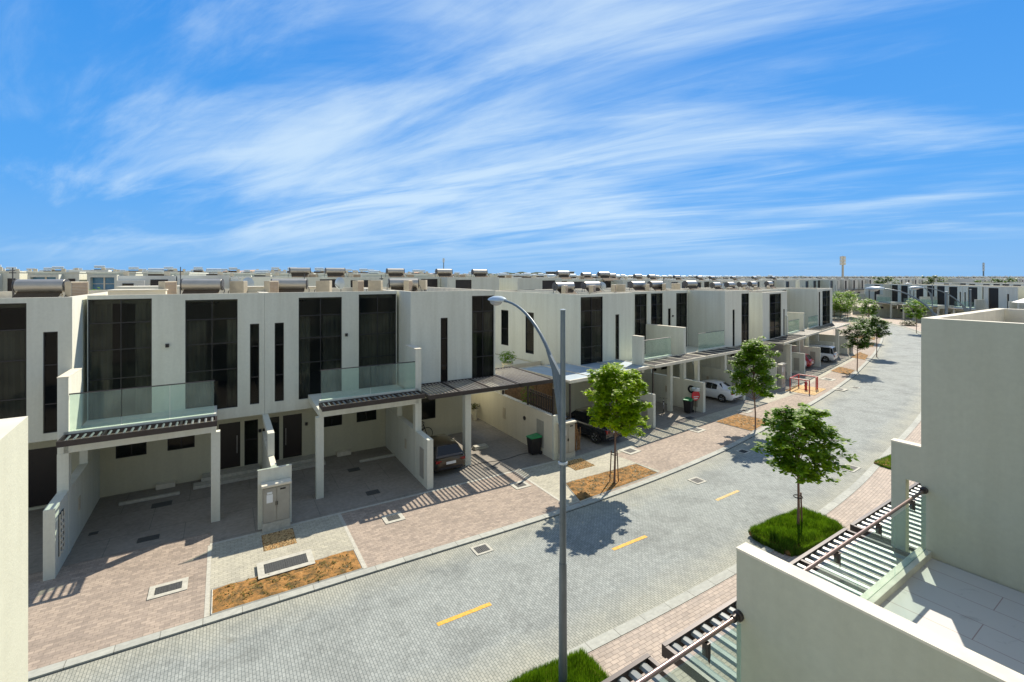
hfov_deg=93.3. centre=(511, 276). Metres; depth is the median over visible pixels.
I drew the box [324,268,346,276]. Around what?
solar water heater
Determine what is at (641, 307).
window
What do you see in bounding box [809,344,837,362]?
parked car
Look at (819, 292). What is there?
slit window
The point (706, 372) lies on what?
partition wall
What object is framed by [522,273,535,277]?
distant house
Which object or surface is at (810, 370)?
carport floor
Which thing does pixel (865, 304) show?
street tree
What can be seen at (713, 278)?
solar water heater
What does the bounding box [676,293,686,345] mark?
window
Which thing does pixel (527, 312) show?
slit window
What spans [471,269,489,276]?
solar water heater
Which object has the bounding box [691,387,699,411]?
round sign
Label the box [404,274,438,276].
villa
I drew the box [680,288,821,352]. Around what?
townhouse
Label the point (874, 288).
street lamp
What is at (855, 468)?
manhole cover
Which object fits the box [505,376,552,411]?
back wall
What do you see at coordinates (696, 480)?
manhole cover
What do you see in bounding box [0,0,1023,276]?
sky
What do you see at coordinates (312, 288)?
roof hatch
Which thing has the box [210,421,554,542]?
carport floor
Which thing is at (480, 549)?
manhole cover
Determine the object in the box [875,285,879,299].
window
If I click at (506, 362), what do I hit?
potted plant
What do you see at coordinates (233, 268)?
distant house
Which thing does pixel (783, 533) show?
grass bed
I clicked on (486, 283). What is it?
townhouse
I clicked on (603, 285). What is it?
satellite dish
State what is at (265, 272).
distant house
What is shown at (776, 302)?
window
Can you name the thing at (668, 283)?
townhouse
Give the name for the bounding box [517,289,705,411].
townhouse
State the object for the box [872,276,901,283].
street tree
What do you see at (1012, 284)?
townhouse
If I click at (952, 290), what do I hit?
window
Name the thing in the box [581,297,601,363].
window
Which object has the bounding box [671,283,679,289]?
air conditioner
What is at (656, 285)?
solar water heater
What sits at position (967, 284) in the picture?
townhouse
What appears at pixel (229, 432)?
door
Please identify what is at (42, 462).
door
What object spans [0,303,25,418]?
window
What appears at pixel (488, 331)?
window
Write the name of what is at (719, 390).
parked car
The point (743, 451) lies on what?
manhole cover
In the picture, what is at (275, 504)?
meter cabinet
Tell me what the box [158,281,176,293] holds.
air conditioner
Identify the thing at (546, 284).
window
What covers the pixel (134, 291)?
roof hatch
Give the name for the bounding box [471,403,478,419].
potted plant
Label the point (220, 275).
distant house
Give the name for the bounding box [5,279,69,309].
solar water heater
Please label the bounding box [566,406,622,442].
parked car
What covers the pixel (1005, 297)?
townhouse
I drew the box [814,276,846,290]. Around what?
distant house
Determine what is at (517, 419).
garden wall
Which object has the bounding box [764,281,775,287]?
solar water heater
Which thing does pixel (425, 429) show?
bicycle
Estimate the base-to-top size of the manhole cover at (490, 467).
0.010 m
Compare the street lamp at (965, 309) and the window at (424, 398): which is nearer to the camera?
the window at (424, 398)
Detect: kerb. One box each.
[28,318,882,680]
[505,315,920,681]
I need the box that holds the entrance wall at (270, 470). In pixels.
[257,414,291,529]
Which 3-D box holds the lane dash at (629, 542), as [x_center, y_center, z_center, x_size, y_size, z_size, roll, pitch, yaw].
[4.448,10.034,18.240,1.750,0.001,0.160,0,0,-32]
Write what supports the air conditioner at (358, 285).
on the townhouse at (331, 387)
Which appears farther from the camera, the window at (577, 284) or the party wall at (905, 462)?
the window at (577, 284)
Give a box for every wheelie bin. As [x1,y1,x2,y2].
[526,433,541,454]
[683,397,693,412]
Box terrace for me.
[495,354,540,393]
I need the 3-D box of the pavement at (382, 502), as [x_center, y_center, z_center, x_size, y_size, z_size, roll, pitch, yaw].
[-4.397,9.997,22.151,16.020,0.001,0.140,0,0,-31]
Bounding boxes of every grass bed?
[504,645,609,681]
[748,505,844,556]
[873,454,890,468]
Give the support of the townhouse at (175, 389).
on the carport floor at (124, 528)
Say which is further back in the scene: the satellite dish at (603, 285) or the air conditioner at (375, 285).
the satellite dish at (603, 285)
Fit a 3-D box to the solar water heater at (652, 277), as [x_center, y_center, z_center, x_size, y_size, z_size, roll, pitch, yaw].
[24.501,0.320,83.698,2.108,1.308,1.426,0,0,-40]
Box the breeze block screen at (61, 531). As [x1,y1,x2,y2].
[58,508,64,556]
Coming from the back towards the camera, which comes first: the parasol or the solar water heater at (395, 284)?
the parasol
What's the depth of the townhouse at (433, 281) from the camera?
54.37 m
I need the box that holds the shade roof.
[519,356,653,419]
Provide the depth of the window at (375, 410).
27.98 m
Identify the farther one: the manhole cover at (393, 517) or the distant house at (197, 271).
the distant house at (197, 271)
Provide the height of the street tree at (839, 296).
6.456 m
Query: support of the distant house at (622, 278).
on the ground
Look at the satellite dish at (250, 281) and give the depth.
27.97 m
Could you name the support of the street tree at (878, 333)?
on the road
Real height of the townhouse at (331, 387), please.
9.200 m
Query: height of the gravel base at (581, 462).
0.001 m
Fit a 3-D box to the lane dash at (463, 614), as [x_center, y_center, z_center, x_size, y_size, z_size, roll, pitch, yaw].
[-1.405,10.034,14.387,1.750,0.001,0.161,0,0,-31]
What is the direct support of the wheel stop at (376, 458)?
on the carport floor at (388, 478)
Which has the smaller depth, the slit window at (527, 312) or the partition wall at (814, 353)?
the slit window at (527, 312)
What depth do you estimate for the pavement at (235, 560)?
17.71 m
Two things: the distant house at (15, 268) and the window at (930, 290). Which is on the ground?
the distant house at (15, 268)
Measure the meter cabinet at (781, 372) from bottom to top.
2.190 m
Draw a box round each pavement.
[28,318,880,670]
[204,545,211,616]
[207,514,359,616]
[210,460,556,544]
[338,514,366,568]
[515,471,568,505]
[517,451,659,504]
[566,391,796,462]
[588,421,920,681]
[786,354,855,388]
[837,314,920,331]
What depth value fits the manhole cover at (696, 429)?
31.55 m
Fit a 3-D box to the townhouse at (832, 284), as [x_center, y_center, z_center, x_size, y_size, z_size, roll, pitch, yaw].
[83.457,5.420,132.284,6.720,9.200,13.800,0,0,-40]
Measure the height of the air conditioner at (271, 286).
0.722 m
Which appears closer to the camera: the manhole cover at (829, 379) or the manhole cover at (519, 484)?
the manhole cover at (519, 484)
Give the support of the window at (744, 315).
in the townhouse at (718, 310)
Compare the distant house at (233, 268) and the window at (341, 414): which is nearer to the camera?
the window at (341, 414)
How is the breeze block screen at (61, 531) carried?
attached to the partition wall at (77, 496)
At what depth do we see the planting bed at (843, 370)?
51.15 m
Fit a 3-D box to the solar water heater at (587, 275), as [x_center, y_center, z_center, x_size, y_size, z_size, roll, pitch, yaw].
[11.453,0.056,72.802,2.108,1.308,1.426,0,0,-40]
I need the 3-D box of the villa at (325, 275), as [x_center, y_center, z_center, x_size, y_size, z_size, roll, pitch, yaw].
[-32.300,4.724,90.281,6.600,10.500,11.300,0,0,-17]
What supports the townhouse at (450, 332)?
on the carport floor at (388, 478)
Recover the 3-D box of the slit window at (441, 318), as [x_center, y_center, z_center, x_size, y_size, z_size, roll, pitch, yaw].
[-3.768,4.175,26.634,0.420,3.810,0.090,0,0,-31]
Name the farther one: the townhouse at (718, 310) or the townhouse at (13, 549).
the townhouse at (718, 310)
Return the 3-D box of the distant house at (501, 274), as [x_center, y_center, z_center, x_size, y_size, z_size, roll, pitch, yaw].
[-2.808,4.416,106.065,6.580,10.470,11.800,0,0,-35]
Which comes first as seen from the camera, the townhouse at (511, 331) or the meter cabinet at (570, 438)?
the meter cabinet at (570, 438)
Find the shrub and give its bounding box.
[899,320,917,325]
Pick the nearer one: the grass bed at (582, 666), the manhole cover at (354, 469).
the grass bed at (582, 666)
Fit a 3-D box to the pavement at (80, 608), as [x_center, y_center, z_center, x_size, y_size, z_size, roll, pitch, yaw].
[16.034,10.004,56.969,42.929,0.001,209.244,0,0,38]
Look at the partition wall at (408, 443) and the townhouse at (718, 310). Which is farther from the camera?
the townhouse at (718, 310)
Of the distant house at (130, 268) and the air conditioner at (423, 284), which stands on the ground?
the distant house at (130, 268)
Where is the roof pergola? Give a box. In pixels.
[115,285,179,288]
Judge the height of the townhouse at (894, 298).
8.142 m
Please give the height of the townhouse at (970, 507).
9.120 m
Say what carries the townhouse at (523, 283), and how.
on the ground
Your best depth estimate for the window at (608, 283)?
72.17 m
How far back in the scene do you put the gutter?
16.15 m
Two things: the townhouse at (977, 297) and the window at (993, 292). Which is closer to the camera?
the window at (993, 292)
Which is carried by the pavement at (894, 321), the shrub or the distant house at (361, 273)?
the shrub
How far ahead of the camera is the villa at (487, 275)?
93.88 m
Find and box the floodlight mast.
[840,256,845,276]
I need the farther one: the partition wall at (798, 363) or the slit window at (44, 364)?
the partition wall at (798, 363)
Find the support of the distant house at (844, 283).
on the ground
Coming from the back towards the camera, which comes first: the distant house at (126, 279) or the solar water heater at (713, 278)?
the solar water heater at (713, 278)
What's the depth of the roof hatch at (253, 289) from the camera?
25.72 m
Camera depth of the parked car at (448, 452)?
24.53 m
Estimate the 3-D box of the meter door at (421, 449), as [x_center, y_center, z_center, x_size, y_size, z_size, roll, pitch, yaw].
[-4.346,8.950,23.265,0.029,1.400,0.500,0,0,-31]
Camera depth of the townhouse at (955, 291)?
105.16 m
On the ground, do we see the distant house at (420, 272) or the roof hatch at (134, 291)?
the distant house at (420, 272)
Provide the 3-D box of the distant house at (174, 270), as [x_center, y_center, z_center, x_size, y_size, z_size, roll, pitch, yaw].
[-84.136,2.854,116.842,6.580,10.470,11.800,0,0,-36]
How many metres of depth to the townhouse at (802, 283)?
115.77 m
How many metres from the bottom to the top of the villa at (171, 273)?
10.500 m
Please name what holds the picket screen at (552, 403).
on the garden wall at (517, 419)
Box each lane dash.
[437,602,490,625]
[612,535,646,549]
[715,490,738,500]
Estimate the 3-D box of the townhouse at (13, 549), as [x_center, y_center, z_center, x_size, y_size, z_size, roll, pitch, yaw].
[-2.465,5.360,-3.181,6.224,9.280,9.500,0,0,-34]
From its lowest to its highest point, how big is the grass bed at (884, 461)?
0.299 m
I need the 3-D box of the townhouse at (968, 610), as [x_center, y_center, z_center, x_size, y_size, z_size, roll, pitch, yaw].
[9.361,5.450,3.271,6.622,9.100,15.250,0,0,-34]
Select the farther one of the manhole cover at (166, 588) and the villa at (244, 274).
the villa at (244, 274)
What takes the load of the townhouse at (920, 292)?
on the ground
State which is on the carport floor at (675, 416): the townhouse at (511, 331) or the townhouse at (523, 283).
the townhouse at (511, 331)
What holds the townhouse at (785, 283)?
on the ground
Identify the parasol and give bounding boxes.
[1013,298,1023,302]
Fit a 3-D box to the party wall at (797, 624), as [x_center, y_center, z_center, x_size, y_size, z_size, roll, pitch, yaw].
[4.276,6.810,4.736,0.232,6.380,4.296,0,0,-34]
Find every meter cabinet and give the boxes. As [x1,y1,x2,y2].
[261,478,291,532]
[557,419,576,459]
[777,363,785,388]
[848,339,852,353]
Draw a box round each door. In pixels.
[28,446,56,507]
[219,422,239,468]
[283,413,301,457]
[420,447,423,478]
[537,419,543,447]
[641,400,647,420]
[794,358,798,370]
[810,351,814,362]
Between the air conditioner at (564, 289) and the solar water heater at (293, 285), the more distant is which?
the air conditioner at (564, 289)
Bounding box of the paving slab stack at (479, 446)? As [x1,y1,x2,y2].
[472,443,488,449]
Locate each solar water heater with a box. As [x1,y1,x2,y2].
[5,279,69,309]
[180,279,224,303]
[271,279,309,301]
[288,267,310,276]
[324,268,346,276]
[385,268,404,276]
[387,278,421,290]
[435,269,454,276]
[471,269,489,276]
[552,282,576,293]
[556,271,571,278]
[580,273,593,278]
[581,282,604,291]
[597,272,613,280]
[609,273,617,279]
[628,281,645,290]
[633,274,644,279]
[647,275,656,279]
[647,281,666,290]
[673,275,681,279]
[682,281,700,289]
[708,276,716,280]
[709,282,723,289]
[724,282,738,289]
[736,282,750,289]
[747,282,760,288]
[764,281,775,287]
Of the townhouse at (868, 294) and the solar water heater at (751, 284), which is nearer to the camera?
the solar water heater at (751, 284)
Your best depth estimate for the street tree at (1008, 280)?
172.14 m
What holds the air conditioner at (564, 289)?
on the townhouse at (511, 331)
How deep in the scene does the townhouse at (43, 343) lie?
18.69 m
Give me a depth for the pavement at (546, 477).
24.68 m
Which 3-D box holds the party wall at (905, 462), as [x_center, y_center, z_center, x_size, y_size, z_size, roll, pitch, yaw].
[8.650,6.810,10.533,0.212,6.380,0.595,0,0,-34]
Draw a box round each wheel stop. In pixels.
[119,491,179,505]
[359,453,394,462]
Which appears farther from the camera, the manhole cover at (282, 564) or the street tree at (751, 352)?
the street tree at (751, 352)
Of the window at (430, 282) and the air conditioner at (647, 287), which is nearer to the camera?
the air conditioner at (647, 287)
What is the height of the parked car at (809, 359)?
1.520 m
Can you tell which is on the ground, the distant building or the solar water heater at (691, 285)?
the distant building
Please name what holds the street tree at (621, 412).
in the planting bed at (586, 488)
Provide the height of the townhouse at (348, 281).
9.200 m
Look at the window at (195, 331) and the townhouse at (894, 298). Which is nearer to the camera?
the window at (195, 331)
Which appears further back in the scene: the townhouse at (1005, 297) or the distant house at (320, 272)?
the distant house at (320, 272)
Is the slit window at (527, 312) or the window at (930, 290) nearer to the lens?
the slit window at (527, 312)
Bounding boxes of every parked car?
[429,434,464,471]
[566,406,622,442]
[702,379,741,401]
[805,353,814,366]
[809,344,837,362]
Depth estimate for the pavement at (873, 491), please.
14.44 m
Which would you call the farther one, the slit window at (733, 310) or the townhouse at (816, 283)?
the townhouse at (816, 283)
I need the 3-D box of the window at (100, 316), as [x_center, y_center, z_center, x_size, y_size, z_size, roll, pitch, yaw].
[-17.007,3.635,21.058,2.170,5.330,0.261,0,0,-31]
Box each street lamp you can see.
[488,296,566,681]
[865,286,947,315]
[904,283,932,315]
[909,286,971,311]
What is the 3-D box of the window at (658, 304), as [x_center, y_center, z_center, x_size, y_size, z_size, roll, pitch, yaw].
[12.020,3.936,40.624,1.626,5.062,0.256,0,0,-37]
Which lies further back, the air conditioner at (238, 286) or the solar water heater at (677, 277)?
the solar water heater at (677, 277)
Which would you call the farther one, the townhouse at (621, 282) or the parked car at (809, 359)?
the townhouse at (621, 282)
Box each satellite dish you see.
[243,277,253,285]
[335,277,344,288]
[600,282,605,290]
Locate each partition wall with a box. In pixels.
[43,368,99,580]
[385,345,432,489]
[592,335,655,427]
[637,324,704,412]
[673,355,745,399]
[736,315,804,373]
[766,312,820,366]
[788,333,833,345]
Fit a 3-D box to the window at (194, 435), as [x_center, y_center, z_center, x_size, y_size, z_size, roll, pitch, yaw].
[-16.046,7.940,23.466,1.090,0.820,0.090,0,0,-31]
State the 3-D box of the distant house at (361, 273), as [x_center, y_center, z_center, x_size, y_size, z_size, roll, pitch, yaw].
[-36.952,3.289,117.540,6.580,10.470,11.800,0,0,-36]
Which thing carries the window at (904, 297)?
in the townhouse at (894, 298)
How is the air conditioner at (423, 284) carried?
on the townhouse at (450, 332)
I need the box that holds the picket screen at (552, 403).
[502,386,554,414]
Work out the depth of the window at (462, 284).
54.76 m
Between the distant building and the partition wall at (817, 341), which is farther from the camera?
the distant building
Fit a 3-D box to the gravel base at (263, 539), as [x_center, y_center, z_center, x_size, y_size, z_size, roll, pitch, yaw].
[-8.873,9.996,18.404,1.110,0.001,1.260,0,0,-31]
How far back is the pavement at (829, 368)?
50.91 m
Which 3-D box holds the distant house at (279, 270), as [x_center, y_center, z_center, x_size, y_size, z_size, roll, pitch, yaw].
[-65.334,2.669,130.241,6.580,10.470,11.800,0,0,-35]
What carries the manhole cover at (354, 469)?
on the carport floor at (388, 478)
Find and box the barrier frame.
[789,374,817,393]
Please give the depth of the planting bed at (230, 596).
15.72 m
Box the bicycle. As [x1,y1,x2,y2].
[422,421,432,435]
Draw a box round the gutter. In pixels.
[29,341,882,680]
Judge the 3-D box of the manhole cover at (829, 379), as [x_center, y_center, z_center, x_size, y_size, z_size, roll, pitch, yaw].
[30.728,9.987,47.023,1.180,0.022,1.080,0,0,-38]
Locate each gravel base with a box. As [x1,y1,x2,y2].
[261,528,296,550]
[567,459,590,469]
[785,385,824,394]
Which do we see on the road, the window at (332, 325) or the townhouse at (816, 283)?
the townhouse at (816, 283)
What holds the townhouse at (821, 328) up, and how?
on the carport floor at (810, 370)
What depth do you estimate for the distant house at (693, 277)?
186.22 m
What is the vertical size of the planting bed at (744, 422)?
0.141 m
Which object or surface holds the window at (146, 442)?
in the townhouse at (175, 389)
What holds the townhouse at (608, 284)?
on the ground
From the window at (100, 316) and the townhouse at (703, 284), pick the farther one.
the townhouse at (703, 284)
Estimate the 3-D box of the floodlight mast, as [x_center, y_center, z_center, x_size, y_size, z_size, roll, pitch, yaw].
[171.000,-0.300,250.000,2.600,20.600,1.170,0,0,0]
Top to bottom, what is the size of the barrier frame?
1.150 m
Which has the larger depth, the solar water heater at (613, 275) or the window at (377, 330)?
the solar water heater at (613, 275)
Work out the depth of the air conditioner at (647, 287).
42.37 m
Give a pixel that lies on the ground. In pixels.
(829, 332)
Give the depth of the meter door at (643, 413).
32.43 m
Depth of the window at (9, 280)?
72.50 m
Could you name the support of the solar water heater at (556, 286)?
on the townhouse at (511, 331)
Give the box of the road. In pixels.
[28,315,920,681]
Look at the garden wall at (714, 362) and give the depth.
45.94 m
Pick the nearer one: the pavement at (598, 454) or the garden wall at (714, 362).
the pavement at (598, 454)
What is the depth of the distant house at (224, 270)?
151.21 m
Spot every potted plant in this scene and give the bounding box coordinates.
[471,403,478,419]
[499,351,515,365]
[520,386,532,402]
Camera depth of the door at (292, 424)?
26.02 m
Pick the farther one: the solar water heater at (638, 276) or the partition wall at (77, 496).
the solar water heater at (638, 276)
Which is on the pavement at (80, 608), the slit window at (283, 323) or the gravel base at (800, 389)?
the gravel base at (800, 389)
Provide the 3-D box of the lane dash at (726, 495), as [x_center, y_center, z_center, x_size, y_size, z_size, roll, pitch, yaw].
[9.894,10.034,22.184,1.750,0.001,0.161,0,0,-34]
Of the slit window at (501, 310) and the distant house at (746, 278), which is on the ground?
the distant house at (746, 278)
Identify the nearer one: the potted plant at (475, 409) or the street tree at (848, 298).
the potted plant at (475, 409)
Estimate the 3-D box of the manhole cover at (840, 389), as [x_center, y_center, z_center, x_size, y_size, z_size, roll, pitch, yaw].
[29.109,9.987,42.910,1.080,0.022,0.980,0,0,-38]
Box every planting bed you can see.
[210,549,363,615]
[566,463,657,501]
[715,414,763,431]
[831,367,854,374]
[851,352,868,359]
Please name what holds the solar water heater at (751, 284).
on the townhouse at (821, 328)
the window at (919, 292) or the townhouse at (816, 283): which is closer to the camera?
the window at (919, 292)
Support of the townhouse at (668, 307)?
on the carport floor at (675, 416)
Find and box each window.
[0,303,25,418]
[7,278,14,290]
[33,277,55,278]
[43,331,57,433]
[88,298,151,419]
[93,277,113,289]
[116,442,146,458]
[168,435,194,450]
[185,299,237,408]
[250,324,258,403]
[275,323,283,400]
[299,297,341,398]
[320,279,335,287]
[324,414,341,426]
[351,280,367,286]
[357,410,375,421]
[359,294,395,388]
[421,279,436,286]
[422,398,434,419]
[441,318,446,386]
[456,280,470,288]
[472,295,493,381]
[501,310,507,345]
[526,312,533,353]
[542,280,554,288]
[574,281,584,288]
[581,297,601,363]
[603,281,610,287]
[615,314,618,358]
[635,294,645,353]
[651,293,661,324]
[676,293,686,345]
[733,310,733,345]
[741,293,747,342]
[770,293,780,344]
[819,292,819,325]
[822,290,829,324]
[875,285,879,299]
[892,285,897,301]
[901,286,907,302]
[916,286,922,301]
[928,286,933,296]
[937,286,944,304]
[949,287,956,306]
[969,287,976,306]
[989,288,997,308]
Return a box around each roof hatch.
[106,289,167,294]
[248,286,263,292]
[304,286,315,291]
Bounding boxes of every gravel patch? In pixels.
[262,528,295,550]
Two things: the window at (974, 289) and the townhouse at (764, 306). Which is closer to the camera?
the townhouse at (764, 306)
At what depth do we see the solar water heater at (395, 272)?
55.17 m
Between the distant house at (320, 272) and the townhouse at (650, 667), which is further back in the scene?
the distant house at (320, 272)
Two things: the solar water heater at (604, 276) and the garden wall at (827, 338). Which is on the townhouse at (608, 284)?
the solar water heater at (604, 276)
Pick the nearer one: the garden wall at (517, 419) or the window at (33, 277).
the garden wall at (517, 419)
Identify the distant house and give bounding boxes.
[6,267,19,270]
[28,267,54,270]
[34,266,65,271]
[69,265,111,271]
[109,267,141,271]
[117,268,175,286]
[146,267,177,271]
[176,268,229,288]
[183,267,212,273]
[213,267,239,273]
[221,269,229,272]
[229,270,270,280]
[253,267,284,272]
[314,267,324,273]
[345,269,368,276]
[354,270,385,273]
[411,270,422,273]
[498,273,511,277]
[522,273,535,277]
[531,274,558,277]
[554,274,584,278]
[620,277,650,279]
[646,275,668,279]
[683,275,704,279]
[738,275,771,279]
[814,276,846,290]
[829,276,848,293]
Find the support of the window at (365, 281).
in the townhouse at (348, 281)
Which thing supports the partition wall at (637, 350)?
on the carport floor at (675, 416)
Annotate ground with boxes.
[819,297,943,334]
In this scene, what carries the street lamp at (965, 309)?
on the pavement at (873, 491)
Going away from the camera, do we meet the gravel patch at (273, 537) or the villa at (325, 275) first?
the gravel patch at (273, 537)
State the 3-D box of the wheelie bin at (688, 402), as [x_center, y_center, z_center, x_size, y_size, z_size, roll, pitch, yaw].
[12.947,9.459,35.469,0.616,1.056,0.770,0,0,38]
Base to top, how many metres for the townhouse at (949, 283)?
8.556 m
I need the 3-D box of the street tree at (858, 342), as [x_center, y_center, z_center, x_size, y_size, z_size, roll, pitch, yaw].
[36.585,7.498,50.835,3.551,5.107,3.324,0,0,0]
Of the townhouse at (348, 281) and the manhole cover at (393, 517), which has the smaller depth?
the manhole cover at (393, 517)
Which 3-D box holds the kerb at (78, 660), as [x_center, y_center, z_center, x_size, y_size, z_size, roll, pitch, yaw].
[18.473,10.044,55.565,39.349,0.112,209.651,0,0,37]
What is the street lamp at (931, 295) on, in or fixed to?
on the kerb at (642, 619)
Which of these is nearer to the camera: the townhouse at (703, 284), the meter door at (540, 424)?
the meter door at (540, 424)
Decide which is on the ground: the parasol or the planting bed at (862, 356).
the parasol
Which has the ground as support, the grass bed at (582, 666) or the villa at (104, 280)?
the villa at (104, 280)
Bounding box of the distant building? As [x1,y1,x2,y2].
[546,271,574,274]
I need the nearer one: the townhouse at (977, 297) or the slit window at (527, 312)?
the slit window at (527, 312)
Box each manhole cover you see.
[137,534,159,542]
[147,577,188,600]
[151,500,171,508]
[257,549,314,579]
[347,467,359,471]
[366,489,379,495]
[381,512,404,523]
[470,543,493,555]
[484,465,497,469]
[509,480,530,489]
[619,447,640,454]
[686,427,704,432]
[687,477,706,483]
[736,408,751,412]
[736,449,750,453]
[821,378,836,380]
[832,387,847,390]
[840,464,860,471]
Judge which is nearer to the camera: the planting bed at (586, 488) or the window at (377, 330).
the planting bed at (586, 488)
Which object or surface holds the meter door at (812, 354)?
in the partition wall at (814, 353)
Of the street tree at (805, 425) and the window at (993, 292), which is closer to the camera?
the street tree at (805, 425)
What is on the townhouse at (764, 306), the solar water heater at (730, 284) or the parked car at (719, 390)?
the solar water heater at (730, 284)
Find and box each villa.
[0,271,27,290]
[26,271,86,281]
[86,272,142,289]
[142,272,208,275]
[223,273,271,276]
[271,273,315,276]
[318,274,347,276]
[362,274,387,276]
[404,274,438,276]
[465,275,497,276]
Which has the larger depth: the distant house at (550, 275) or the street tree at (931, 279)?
the street tree at (931, 279)
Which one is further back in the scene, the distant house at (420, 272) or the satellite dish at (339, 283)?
the distant house at (420, 272)
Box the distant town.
[230,272,1023,297]
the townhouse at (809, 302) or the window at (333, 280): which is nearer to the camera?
the window at (333, 280)
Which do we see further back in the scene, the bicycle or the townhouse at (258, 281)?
the townhouse at (258, 281)
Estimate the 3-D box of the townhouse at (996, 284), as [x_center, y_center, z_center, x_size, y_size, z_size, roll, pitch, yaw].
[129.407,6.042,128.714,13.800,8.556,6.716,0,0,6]
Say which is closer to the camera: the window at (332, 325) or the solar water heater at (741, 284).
the window at (332, 325)
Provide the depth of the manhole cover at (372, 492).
22.34 m
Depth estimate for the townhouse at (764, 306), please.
46.90 m
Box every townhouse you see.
[0,290,107,510]
[0,416,27,681]
[56,289,263,522]
[238,277,318,285]
[261,287,424,498]
[319,277,380,287]
[364,287,552,465]
[382,277,439,286]
[440,277,498,289]
[495,290,632,414]
[499,278,561,289]
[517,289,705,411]
[562,279,591,288]
[581,288,742,380]
[592,279,612,287]
[602,609,743,681]
[613,280,648,287]
[626,288,766,347]
[649,280,680,287]
[662,487,1023,681]
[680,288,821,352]
[692,280,709,287]
[705,280,736,286]
[706,287,834,345]
[718,280,757,286]
[727,290,806,378]
[736,287,848,356]
[762,280,774,286]
[775,280,795,287]
[780,279,842,314]
[795,279,850,313]
[796,280,809,287]
[850,308,1023,592]
[852,284,896,314]
[870,284,940,317]
[897,285,942,319]
[913,285,992,321]
[934,282,977,284]
[943,283,978,311]
[948,286,983,313]
[972,286,1023,310]
[979,283,1000,285]
[1001,283,1023,285]
[1017,303,1023,308]
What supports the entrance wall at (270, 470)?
on the carport floor at (388, 478)
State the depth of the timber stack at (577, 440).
27.91 m
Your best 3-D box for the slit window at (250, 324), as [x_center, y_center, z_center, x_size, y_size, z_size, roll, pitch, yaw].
[-12.573,4.255,23.608,0.400,3.910,0.090,0,0,-31]
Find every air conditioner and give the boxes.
[65,281,88,296]
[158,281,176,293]
[228,281,247,292]
[264,281,278,292]
[314,281,331,291]
[353,280,363,290]
[366,280,382,290]
[404,280,412,290]
[417,280,426,290]
[561,285,567,293]
[589,285,593,293]
[611,284,615,291]
[616,284,625,291]
[645,284,649,290]
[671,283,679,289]
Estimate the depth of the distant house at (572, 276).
118.02 m
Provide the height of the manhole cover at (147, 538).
0.010 m
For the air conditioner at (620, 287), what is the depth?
40.54 m
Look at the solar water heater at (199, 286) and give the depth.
24.43 m
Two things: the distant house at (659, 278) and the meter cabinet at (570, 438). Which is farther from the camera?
the distant house at (659, 278)
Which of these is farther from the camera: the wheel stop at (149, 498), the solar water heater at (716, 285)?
the solar water heater at (716, 285)
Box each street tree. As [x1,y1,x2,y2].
[581,362,652,483]
[726,336,784,428]
[750,402,860,524]
[832,292,844,317]
[832,297,857,312]
[834,290,862,317]
[835,291,859,315]
[838,324,875,370]
[850,314,877,335]
[857,298,879,315]
[862,317,892,356]
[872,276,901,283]
[900,298,931,332]
[921,275,948,283]
[988,278,1018,282]
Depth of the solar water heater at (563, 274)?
67.33 m
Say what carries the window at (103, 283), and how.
in the villa at (104, 280)
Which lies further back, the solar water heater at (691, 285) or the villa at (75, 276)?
the villa at (75, 276)
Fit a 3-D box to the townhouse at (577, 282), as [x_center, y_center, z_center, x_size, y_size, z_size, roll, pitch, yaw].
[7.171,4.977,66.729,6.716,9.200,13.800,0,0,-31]
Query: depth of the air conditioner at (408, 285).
29.14 m
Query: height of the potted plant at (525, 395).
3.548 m
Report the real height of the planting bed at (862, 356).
0.135 m
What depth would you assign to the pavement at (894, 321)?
107.58 m
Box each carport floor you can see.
[28,480,210,573]
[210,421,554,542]
[471,385,787,456]
[777,353,850,386]
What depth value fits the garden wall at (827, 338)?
63.37 m
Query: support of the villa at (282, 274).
on the ground
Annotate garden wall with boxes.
[471,391,557,459]
[700,356,776,387]
[804,334,847,353]
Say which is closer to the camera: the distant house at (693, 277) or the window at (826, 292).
the window at (826, 292)
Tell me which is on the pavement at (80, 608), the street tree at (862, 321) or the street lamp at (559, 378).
the street tree at (862, 321)
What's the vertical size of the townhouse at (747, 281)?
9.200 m
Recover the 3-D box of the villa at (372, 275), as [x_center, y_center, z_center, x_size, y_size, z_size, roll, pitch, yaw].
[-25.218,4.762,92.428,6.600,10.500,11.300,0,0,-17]
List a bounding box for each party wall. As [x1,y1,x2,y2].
[736,542,1023,681]
[891,438,920,568]
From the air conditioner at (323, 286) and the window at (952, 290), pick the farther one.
the window at (952, 290)
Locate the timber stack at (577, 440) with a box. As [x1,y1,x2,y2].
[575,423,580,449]
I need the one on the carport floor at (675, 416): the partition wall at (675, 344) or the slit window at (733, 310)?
the partition wall at (675, 344)
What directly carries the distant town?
on the ground

